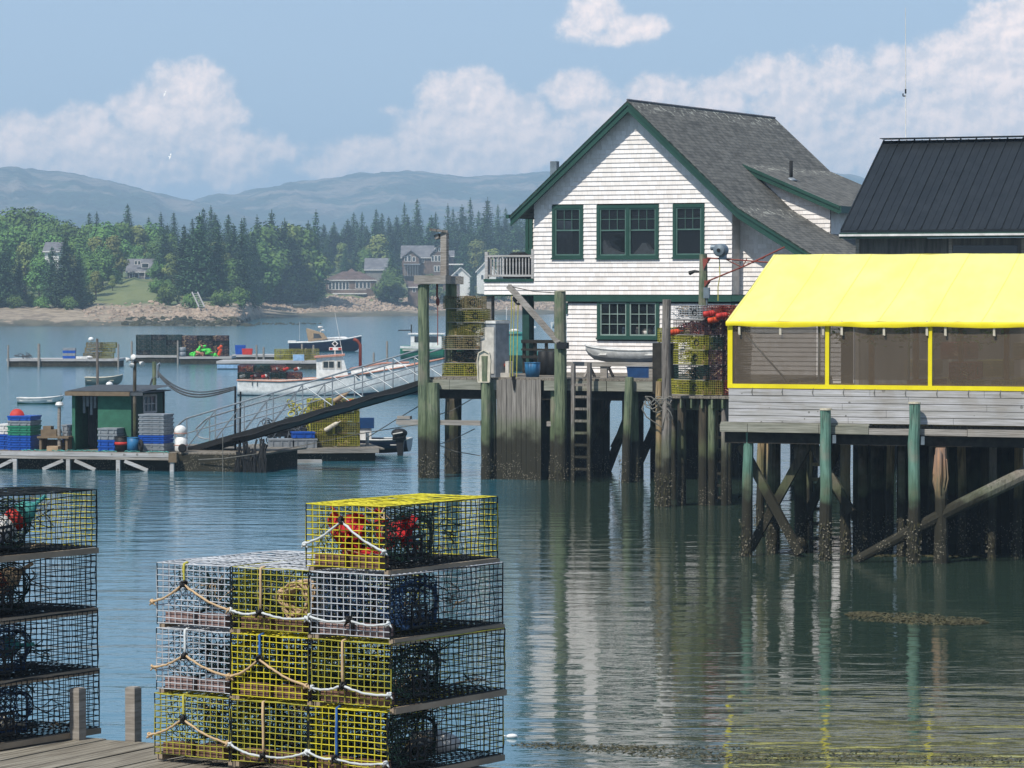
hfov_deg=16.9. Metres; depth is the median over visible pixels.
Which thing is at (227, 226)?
spruce tree
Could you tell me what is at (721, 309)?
lobster trap
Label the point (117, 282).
bush
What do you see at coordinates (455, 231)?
spruce tree
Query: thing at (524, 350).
railing
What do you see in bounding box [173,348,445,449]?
gangway
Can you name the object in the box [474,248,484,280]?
spruce tree
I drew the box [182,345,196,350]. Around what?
lobster trap
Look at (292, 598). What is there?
rope coil
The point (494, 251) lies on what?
leafy tree
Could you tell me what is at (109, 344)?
lobster trap
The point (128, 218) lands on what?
spruce tree
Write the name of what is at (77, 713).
post
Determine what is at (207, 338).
lobster trap
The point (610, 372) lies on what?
sawhorse
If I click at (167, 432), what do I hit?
fish tote
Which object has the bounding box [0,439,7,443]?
fish tote
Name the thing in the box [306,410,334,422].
lobster trap
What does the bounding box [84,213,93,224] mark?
spruce tree
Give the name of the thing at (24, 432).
fish tote
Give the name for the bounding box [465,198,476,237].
spruce tree
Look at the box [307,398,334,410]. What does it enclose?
lobster trap
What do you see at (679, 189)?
shingled house
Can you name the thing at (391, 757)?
lobster trap
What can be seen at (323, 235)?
spruce tree
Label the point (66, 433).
fish tote
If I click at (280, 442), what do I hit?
fish tote
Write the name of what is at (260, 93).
sky
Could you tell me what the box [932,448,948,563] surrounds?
broken pile
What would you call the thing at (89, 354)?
lobster trap
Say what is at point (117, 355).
mooring pile
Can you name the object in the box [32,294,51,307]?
bush
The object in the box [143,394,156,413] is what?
window
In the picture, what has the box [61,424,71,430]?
fish tote
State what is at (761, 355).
mesh window
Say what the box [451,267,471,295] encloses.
cottage
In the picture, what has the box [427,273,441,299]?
leafy tree
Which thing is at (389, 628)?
lobster trap
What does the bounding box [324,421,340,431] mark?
buoy
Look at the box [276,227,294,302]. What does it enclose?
spruce tree
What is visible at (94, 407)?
shack
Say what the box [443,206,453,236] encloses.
spruce tree
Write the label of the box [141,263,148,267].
window
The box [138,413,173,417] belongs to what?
fish tote
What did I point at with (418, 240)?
spruce tree
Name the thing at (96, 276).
leafy tree
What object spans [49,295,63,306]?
bush
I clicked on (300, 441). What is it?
fish tote
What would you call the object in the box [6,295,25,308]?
bush
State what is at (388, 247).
spruce tree
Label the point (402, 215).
spruce tree
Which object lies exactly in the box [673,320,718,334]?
lobster trap
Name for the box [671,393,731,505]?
wharf
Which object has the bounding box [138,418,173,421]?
fish tote
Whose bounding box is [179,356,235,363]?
float dock
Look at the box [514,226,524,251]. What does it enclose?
spruce tree
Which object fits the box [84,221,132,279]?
leafy tree
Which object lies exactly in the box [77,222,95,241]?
leafy tree
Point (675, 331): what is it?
buoy
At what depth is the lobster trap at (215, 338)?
252.25 m
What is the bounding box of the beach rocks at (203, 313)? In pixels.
[83,300,313,324]
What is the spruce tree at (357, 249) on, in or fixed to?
on the shore ground
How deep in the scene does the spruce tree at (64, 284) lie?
568.77 m
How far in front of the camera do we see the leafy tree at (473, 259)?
887.51 m
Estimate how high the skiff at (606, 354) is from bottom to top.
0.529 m
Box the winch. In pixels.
[500,361,514,376]
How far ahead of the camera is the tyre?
101.89 m
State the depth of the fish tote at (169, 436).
102.11 m
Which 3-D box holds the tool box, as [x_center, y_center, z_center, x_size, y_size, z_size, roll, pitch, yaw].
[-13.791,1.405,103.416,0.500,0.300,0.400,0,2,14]
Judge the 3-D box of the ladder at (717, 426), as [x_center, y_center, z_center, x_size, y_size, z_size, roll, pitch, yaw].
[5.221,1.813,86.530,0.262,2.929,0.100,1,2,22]
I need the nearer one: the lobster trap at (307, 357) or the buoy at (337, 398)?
the buoy at (337, 398)
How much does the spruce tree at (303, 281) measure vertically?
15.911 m
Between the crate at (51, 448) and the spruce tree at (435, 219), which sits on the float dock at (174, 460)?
the crate at (51, 448)
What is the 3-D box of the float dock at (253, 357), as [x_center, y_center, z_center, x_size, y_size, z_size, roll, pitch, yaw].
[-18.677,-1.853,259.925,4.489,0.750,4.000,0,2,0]
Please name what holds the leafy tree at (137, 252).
on the shore ground
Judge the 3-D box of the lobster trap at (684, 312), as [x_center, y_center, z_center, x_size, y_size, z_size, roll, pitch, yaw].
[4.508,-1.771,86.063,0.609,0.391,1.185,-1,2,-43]
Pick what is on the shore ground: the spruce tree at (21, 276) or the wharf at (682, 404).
the spruce tree at (21, 276)
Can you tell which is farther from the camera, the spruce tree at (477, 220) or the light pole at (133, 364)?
the spruce tree at (477, 220)
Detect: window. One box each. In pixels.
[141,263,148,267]
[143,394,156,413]
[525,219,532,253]
[551,205,583,259]
[595,204,658,259]
[596,302,659,339]
[672,204,704,258]
[733,326,824,384]
[830,326,927,385]
[933,327,1023,386]
[953,245,1017,253]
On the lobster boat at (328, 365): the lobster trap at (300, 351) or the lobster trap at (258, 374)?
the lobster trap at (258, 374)
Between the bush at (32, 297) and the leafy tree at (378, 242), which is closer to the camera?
the bush at (32, 297)
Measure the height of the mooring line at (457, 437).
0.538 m
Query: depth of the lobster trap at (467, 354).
98.56 m
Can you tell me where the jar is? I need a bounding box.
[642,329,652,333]
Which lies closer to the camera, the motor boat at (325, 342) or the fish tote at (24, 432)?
the fish tote at (24, 432)
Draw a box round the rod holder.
[365,433,368,444]
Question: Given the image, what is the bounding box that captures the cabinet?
[474,321,510,376]
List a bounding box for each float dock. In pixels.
[0,444,306,471]
[6,358,124,366]
[135,355,179,362]
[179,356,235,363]
[216,360,315,368]
[232,354,289,359]
[248,443,383,460]
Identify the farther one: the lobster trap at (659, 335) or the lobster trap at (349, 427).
the lobster trap at (349, 427)
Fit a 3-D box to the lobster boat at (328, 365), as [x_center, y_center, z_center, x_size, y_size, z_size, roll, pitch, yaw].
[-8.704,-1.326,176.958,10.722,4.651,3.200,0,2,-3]
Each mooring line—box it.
[198,425,413,459]
[222,433,222,471]
[368,406,417,436]
[440,428,474,443]
[440,445,479,455]
[441,399,471,413]
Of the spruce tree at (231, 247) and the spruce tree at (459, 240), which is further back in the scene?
the spruce tree at (459, 240)
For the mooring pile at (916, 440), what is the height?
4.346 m
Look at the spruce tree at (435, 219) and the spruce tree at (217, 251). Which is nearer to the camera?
the spruce tree at (217, 251)
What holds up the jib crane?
on the wharf at (682, 404)
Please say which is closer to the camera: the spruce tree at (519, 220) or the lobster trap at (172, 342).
the lobster trap at (172, 342)
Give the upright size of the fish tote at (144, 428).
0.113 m
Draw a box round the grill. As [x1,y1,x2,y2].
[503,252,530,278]
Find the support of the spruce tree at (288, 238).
on the shore ground
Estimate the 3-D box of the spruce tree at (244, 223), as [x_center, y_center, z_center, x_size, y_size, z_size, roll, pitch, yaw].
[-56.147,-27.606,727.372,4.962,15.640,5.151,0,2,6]
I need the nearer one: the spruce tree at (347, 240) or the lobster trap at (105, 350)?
the lobster trap at (105, 350)
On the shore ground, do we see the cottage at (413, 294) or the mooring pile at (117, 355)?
the cottage at (413, 294)
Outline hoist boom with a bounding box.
[506,284,568,376]
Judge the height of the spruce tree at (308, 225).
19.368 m
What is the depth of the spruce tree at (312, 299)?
761.52 m
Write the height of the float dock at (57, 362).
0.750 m
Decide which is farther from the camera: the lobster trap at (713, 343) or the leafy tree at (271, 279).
the leafy tree at (271, 279)
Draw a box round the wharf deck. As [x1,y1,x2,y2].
[0,734,498,767]
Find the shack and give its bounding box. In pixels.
[65,384,171,449]
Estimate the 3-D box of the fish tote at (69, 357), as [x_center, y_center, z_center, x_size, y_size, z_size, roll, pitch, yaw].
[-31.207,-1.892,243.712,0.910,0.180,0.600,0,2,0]
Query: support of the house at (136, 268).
on the shore ground
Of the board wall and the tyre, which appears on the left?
the tyre
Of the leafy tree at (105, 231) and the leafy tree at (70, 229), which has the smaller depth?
the leafy tree at (105, 231)
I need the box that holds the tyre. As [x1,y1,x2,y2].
[138,439,143,450]
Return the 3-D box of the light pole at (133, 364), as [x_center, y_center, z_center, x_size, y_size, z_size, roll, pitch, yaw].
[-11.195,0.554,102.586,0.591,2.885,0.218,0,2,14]
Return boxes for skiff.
[360,437,412,452]
[585,344,651,361]
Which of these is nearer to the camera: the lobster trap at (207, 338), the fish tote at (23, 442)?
the fish tote at (23, 442)
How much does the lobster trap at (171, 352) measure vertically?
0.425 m
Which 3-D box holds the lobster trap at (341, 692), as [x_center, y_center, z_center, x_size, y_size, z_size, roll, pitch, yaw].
[-0.583,1.592,19.469,0.578,0.401,1.172,1,2,34]
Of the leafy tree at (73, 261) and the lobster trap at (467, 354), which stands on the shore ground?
the leafy tree at (73, 261)
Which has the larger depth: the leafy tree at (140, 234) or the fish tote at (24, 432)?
the leafy tree at (140, 234)
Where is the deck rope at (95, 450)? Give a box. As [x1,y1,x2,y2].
[22,449,168,452]
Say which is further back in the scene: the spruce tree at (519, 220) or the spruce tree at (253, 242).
the spruce tree at (519, 220)
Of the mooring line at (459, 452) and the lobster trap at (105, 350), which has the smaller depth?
the mooring line at (459, 452)
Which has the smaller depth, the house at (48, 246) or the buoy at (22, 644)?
the buoy at (22, 644)
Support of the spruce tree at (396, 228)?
on the shore ground
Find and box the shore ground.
[0,267,567,325]
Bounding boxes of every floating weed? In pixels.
[511,741,1022,765]
[844,611,989,624]
[876,554,996,556]
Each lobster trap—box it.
[0,486,98,562]
[0,548,97,624]
[0,607,99,686]
[0,665,100,749]
[83,353,95,357]
[85,348,101,352]
[86,342,101,347]
[99,348,114,352]
[99,353,113,358]
[100,342,116,347]
[136,335,150,339]
[136,340,150,344]
[136,345,150,349]
[136,350,150,354]
[146,683,345,766]
[149,550,344,634]
[150,619,340,700]
[151,335,165,339]
[151,350,165,354]
[166,335,181,339]
[166,340,181,344]
[166,345,181,349]
[166,350,179,354]
[182,335,197,340]
[182,341,196,345]
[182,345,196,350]
[197,335,212,340]
[197,340,212,345]
[213,335,228,340]
[213,341,228,345]
[213,345,228,350]
[213,351,228,355]
[226,619,423,707]
[227,684,423,767]
[228,557,424,639]
[237,365,253,372]
[237,371,253,379]
[254,364,270,372]
[254,372,269,379]
[270,365,285,372]
[270,371,286,379]
[274,349,291,353]
[274,354,290,359]
[286,372,302,379]
[293,349,309,354]
[301,493,499,576]
[304,354,319,359]
[305,349,318,353]
[305,688,504,767]
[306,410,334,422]
[306,422,334,434]
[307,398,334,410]
[307,560,504,645]
[309,623,506,714]
[315,434,334,446]
[331,398,359,410]
[335,410,359,422]
[335,422,359,434]
[335,434,359,446]
[442,336,479,349]
[442,363,476,376]
[443,296,486,308]
[443,350,480,362]
[447,309,490,322]
[448,323,484,335]
[457,322,469,334]
[657,327,689,342]
[657,379,688,393]
[671,305,714,319]
[671,380,716,395]
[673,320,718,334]
[673,350,719,364]
[674,335,720,349]
[674,365,721,380]
[701,305,729,319]
[701,335,727,349]
[701,350,727,365]
[701,365,727,380]
[701,380,728,395]
[702,320,727,334]
[715,335,727,349]
[716,305,737,319]
[716,320,727,334]
[716,350,727,364]
[716,380,728,394]
[718,365,727,379]
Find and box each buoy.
[0,494,46,544]
[0,562,33,593]
[0,636,34,655]
[0,716,25,727]
[10,409,23,420]
[76,356,91,358]
[174,425,186,436]
[175,437,187,451]
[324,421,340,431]
[333,392,348,402]
[504,734,517,737]
[671,329,682,334]
[703,310,717,316]
[707,317,722,322]
[716,312,730,318]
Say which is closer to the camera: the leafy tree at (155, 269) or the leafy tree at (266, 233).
the leafy tree at (155, 269)
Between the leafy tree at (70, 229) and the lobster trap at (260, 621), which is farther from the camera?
the leafy tree at (70, 229)
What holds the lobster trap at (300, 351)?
on the lobster trap
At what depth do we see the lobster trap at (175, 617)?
19.77 m
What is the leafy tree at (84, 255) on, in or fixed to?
on the shore ground
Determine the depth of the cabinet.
98.17 m
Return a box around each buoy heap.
[189,344,216,356]
[217,345,222,355]
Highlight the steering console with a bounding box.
[355,418,373,438]
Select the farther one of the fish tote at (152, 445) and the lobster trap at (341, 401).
the lobster trap at (341, 401)
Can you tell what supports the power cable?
attached to the pile at (155, 369)
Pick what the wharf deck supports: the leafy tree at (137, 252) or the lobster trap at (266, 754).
the lobster trap at (266, 754)
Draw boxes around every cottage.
[406,281,418,306]
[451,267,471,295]
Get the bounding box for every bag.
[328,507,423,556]
[407,730,459,755]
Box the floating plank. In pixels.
[297,459,321,462]
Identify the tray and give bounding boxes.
[477,350,490,382]
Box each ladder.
[571,363,591,481]
[715,410,720,502]
[809,450,819,544]
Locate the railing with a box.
[521,340,553,372]
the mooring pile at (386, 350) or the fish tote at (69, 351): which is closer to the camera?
the mooring pile at (386, 350)
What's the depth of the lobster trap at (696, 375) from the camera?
85.84 m
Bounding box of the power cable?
[150,371,235,397]
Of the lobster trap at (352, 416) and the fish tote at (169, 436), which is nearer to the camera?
the fish tote at (169, 436)
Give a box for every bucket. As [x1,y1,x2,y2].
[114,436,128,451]
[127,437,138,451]
[179,347,185,351]
[525,362,539,376]
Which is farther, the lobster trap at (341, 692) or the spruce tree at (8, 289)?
the spruce tree at (8, 289)
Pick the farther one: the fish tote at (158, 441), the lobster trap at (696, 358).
the fish tote at (158, 441)
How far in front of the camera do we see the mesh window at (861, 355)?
67.85 m
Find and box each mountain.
[0,166,379,242]
[193,170,1023,237]
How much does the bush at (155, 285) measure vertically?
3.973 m
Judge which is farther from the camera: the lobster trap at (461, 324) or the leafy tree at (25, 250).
the leafy tree at (25, 250)
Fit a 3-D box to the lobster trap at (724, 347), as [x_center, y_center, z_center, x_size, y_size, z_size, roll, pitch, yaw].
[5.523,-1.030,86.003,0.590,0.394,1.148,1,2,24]
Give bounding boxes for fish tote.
[0,423,8,428]
[0,429,8,433]
[0,434,7,438]
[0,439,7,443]
[0,444,7,449]
[7,415,41,420]
[7,420,41,425]
[7,425,41,429]
[7,430,40,434]
[7,435,40,439]
[7,440,38,444]
[7,444,38,449]
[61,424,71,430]
[61,431,71,435]
[62,353,75,355]
[63,350,75,352]
[63,356,75,358]
[97,427,124,433]
[97,433,124,439]
[97,440,114,445]
[97,445,114,450]
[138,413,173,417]
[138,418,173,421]
[138,422,173,426]
[138,426,173,430]
[138,430,173,434]
[138,434,173,438]
[139,439,173,443]
[143,443,173,447]
[143,447,173,451]
[235,345,245,353]
[242,348,252,354]
[266,429,294,436]
[267,438,292,446]
[290,431,314,437]
[292,438,317,447]
[626,366,648,377]
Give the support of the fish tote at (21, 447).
on the float dock at (174, 460)
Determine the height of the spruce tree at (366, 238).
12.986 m
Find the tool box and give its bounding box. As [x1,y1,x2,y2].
[41,426,56,435]
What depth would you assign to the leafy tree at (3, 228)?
678.38 m
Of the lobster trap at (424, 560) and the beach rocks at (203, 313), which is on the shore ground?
the beach rocks at (203, 313)
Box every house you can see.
[42,242,62,272]
[125,259,153,278]
[325,268,376,296]
[400,245,439,282]
[449,250,454,274]
[475,262,496,293]
[484,99,860,373]
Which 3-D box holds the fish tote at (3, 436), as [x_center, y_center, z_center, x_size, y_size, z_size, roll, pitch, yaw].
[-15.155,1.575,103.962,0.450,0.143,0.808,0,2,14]
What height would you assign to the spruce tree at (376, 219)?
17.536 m
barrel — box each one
[537,351,546,374]
[546,351,553,374]
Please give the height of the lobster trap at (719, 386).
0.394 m
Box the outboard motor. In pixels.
[391,428,406,455]
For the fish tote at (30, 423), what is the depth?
103.23 m
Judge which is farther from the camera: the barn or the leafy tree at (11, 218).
the barn
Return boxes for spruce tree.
[0,238,30,306]
[13,256,29,302]
[35,246,57,302]
[41,231,89,305]
[72,252,94,306]
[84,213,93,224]
[92,214,100,226]
[122,204,134,228]
[152,225,170,282]
[155,230,173,279]
[156,213,165,229]
[167,226,192,293]
[169,213,180,242]
[172,212,230,297]
[188,219,195,238]
[195,208,208,240]
[205,207,215,242]
[205,213,224,239]
[209,220,235,297]
[220,214,236,242]
[226,223,256,280]
[229,218,255,303]
[242,218,247,242]
[249,233,268,299]
[250,231,270,300]
[253,217,261,243]
[266,210,301,300]
[269,285,286,301]
[271,217,312,302]
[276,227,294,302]
[286,236,319,302]
[299,253,324,302]
[305,221,334,297]
[309,212,328,303]
[320,224,330,249]
[327,222,337,238]
[328,226,341,260]
[329,231,348,258]
[329,246,337,272]
[334,248,352,274]
[336,219,356,259]
[349,212,358,238]
[349,232,364,270]
[351,221,360,245]
[354,214,367,251]
[355,224,370,257]
[369,222,379,243]
[370,210,383,234]
[373,252,409,301]
[378,214,387,234]
[384,216,399,264]
[384,236,398,268]
[391,215,404,242]
[394,242,401,265]
[396,215,417,261]
[397,230,412,272]
[399,202,410,227]
[410,200,425,240]
[415,235,425,244]
[416,215,455,269]
[433,212,440,233]
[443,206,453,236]
[445,224,456,269]
[449,210,455,237]
[451,222,461,251]
[451,234,476,288]
[452,207,471,239]
[452,229,462,271]
[454,226,475,281]
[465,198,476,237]
[467,269,477,301]
[471,217,500,274]
[472,210,481,239]
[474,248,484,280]
[475,197,502,243]
[493,207,505,234]
[495,234,504,261]
[495,242,511,278]
[500,231,509,252]
[501,208,510,231]
[504,223,521,243]
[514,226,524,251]
[517,204,524,234]
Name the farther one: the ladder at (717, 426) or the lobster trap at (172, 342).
the lobster trap at (172, 342)
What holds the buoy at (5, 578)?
in the lobster trap at (9, 609)
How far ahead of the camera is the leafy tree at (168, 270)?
623.74 m
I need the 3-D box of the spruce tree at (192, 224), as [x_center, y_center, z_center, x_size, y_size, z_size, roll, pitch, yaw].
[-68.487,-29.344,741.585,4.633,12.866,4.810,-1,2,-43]
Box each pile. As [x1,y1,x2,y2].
[7,345,8,366]
[37,344,39,366]
[117,344,118,366]
[131,341,132,362]
[152,362,160,389]
[177,340,178,363]
[234,387,236,449]
[239,392,240,449]
[386,341,387,361]
[654,381,661,506]
[660,299,672,506]
[818,408,835,560]
[906,402,924,563]
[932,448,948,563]
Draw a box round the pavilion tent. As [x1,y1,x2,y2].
[726,253,1023,425]
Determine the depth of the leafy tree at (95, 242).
638.56 m
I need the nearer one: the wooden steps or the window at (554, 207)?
the window at (554, 207)
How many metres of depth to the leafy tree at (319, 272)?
761.13 m
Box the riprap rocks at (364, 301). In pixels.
[318,294,553,311]
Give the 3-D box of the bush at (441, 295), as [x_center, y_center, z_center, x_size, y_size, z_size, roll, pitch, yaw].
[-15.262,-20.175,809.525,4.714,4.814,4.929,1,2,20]
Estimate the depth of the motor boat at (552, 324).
501.84 m
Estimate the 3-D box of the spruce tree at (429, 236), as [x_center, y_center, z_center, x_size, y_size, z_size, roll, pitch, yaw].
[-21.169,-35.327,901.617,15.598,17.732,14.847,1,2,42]
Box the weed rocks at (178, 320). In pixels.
[121,315,320,325]
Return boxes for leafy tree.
[0,207,35,231]
[0,220,8,239]
[0,235,29,269]
[4,224,34,258]
[10,242,34,294]
[15,206,41,227]
[22,257,49,296]
[26,227,50,266]
[30,212,60,232]
[38,235,70,261]
[47,219,78,241]
[66,235,94,257]
[69,253,77,280]
[74,250,101,270]
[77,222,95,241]
[80,258,107,293]
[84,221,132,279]
[86,270,105,299]
[88,236,104,252]
[91,246,122,285]
[104,235,129,270]
[108,275,115,290]
[114,221,134,277]
[125,244,144,264]
[127,225,147,256]
[140,222,162,251]
[143,239,157,258]
[145,256,170,279]
[152,233,177,264]
[161,253,178,279]
[163,279,176,292]
[210,241,226,252]
[221,253,231,263]
[221,259,247,288]
[248,222,291,302]
[255,239,284,307]
[267,236,301,302]
[278,223,314,276]
[292,225,332,288]
[303,246,328,302]
[331,243,352,268]
[355,247,376,273]
[368,234,390,262]
[371,266,407,302]
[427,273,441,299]
[467,239,487,285]
[467,251,475,274]
[484,248,500,277]
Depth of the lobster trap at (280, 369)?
175.85 m
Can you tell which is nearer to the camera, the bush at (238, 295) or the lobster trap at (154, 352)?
the lobster trap at (154, 352)
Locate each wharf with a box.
[396,284,896,482]
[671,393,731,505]
[720,422,1023,558]
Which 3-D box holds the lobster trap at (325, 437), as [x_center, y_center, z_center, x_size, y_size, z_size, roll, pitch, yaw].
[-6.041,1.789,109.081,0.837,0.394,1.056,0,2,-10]
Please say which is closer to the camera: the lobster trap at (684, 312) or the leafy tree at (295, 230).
the lobster trap at (684, 312)
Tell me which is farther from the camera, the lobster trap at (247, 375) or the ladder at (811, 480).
the lobster trap at (247, 375)
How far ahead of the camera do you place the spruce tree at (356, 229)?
948.68 m
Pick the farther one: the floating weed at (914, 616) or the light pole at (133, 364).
the light pole at (133, 364)
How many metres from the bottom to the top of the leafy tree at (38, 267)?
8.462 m
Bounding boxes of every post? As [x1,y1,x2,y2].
[70,687,85,740]
[125,686,141,741]
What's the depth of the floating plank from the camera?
106.81 m
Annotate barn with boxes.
[364,258,388,288]
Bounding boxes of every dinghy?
[16,395,63,403]
[84,374,122,384]
[293,303,311,307]
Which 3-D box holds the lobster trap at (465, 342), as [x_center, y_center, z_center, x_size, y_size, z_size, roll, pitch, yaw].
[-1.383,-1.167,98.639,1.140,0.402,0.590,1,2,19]
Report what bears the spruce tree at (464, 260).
on the shore ground
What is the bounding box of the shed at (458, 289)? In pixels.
[443,284,459,296]
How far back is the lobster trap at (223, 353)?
252.16 m
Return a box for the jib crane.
[688,244,784,383]
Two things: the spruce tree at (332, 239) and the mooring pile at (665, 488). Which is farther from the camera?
the spruce tree at (332, 239)
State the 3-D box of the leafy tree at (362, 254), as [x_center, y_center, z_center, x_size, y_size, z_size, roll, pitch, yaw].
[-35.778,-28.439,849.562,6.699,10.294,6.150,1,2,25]
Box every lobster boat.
[236,315,443,395]
[400,333,461,358]
[506,306,537,370]
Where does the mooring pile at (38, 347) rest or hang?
in the water
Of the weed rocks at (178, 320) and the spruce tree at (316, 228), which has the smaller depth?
the weed rocks at (178, 320)
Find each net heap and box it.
[14,353,32,358]
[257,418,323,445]
[287,399,329,416]
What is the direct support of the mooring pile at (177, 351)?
in the water
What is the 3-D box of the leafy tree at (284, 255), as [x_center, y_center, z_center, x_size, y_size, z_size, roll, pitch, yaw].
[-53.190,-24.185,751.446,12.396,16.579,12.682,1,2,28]
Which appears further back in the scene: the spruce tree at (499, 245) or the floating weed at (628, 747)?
the spruce tree at (499, 245)
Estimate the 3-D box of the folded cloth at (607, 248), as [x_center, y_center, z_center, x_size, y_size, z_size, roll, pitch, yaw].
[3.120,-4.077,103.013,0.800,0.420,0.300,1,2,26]
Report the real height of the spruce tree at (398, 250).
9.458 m
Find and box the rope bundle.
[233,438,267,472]
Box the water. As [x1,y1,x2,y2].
[0,314,1023,767]
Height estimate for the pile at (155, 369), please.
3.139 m
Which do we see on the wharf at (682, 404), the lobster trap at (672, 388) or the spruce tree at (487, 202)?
the lobster trap at (672, 388)
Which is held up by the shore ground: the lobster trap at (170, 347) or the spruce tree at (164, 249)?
the spruce tree at (164, 249)
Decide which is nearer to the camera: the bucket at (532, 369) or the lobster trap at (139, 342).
the bucket at (532, 369)
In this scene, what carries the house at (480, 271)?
on the shore ground
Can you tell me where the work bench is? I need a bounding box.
[37,436,72,450]
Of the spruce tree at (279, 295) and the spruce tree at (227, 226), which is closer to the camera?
the spruce tree at (227, 226)
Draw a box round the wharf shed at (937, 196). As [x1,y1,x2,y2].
[839,135,1023,389]
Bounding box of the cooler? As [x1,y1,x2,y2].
[293,354,303,360]
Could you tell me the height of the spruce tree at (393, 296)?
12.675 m
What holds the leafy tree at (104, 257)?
on the shore ground
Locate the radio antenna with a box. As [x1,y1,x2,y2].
[902,8,905,139]
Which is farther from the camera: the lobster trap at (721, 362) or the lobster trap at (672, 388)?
the lobster trap at (672, 388)
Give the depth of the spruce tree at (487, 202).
933.88 m
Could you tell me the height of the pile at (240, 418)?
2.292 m
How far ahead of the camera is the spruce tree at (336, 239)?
934.86 m
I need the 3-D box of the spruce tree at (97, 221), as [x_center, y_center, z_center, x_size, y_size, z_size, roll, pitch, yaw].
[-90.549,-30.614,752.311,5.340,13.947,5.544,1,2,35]
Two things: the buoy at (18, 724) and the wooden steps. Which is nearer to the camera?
the buoy at (18, 724)
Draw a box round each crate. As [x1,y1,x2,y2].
[47,446,60,450]
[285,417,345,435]
[652,343,677,393]
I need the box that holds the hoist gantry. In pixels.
[414,228,463,375]
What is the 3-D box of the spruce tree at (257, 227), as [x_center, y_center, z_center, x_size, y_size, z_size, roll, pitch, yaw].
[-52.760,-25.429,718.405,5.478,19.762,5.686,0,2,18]
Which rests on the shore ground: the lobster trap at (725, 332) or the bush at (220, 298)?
the bush at (220, 298)
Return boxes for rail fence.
[567,362,651,378]
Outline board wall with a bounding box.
[729,388,1023,425]
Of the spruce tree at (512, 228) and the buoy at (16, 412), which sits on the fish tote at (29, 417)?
the buoy at (16, 412)
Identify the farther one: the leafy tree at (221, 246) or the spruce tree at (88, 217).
the spruce tree at (88, 217)
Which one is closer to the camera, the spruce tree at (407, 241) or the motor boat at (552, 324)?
the motor boat at (552, 324)
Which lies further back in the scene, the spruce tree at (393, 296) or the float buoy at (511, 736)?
the spruce tree at (393, 296)
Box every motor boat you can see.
[288,322,361,351]
[551,316,566,327]
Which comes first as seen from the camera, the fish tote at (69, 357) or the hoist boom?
the hoist boom
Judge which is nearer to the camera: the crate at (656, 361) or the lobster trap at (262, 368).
the crate at (656, 361)
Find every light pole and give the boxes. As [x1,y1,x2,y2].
[55,396,62,445]
[126,354,143,436]
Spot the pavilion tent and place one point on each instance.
(931, 322)
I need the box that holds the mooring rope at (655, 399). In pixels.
[642,396,673,427]
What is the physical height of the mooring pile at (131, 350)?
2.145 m
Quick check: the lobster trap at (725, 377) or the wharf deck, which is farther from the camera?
the lobster trap at (725, 377)
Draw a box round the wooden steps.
[192,292,204,307]
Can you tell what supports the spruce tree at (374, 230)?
on the shore ground
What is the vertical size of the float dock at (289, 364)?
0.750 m
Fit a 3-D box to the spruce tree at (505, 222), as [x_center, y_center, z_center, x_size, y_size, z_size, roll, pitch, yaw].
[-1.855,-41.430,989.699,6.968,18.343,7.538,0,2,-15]
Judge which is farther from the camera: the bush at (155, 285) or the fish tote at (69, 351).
the bush at (155, 285)
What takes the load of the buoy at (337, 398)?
on the lobster trap at (341, 401)
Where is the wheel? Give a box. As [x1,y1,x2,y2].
[178,444,186,451]
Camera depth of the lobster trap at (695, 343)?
85.94 m
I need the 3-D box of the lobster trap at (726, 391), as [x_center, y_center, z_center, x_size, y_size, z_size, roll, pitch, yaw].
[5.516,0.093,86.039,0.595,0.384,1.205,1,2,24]
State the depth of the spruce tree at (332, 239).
935.92 m
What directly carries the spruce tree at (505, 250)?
on the shore ground
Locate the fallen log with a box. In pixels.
[852,466,1023,561]
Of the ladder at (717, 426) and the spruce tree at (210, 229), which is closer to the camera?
the ladder at (717, 426)
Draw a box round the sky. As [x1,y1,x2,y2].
[0,0,1023,200]
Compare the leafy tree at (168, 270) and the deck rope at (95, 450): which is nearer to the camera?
the deck rope at (95, 450)
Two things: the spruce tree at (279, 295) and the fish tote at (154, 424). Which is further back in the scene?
the spruce tree at (279, 295)
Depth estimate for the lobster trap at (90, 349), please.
243.38 m
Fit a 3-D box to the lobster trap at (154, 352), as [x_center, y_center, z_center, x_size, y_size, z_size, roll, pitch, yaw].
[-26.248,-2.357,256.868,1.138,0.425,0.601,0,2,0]
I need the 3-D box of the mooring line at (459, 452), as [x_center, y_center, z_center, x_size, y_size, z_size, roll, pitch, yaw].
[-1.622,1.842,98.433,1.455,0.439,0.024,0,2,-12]
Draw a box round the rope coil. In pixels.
[274,579,322,617]
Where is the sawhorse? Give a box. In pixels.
[583,366,614,376]
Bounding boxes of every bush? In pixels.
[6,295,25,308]
[24,293,36,306]
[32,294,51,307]
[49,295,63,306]
[60,296,78,309]
[80,291,96,306]
[106,267,122,283]
[146,278,162,292]
[153,283,181,304]
[181,292,202,307]
[207,289,233,306]
[227,287,250,309]
[249,290,264,308]
[438,289,445,300]
[498,296,510,300]
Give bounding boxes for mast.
[91,339,102,384]

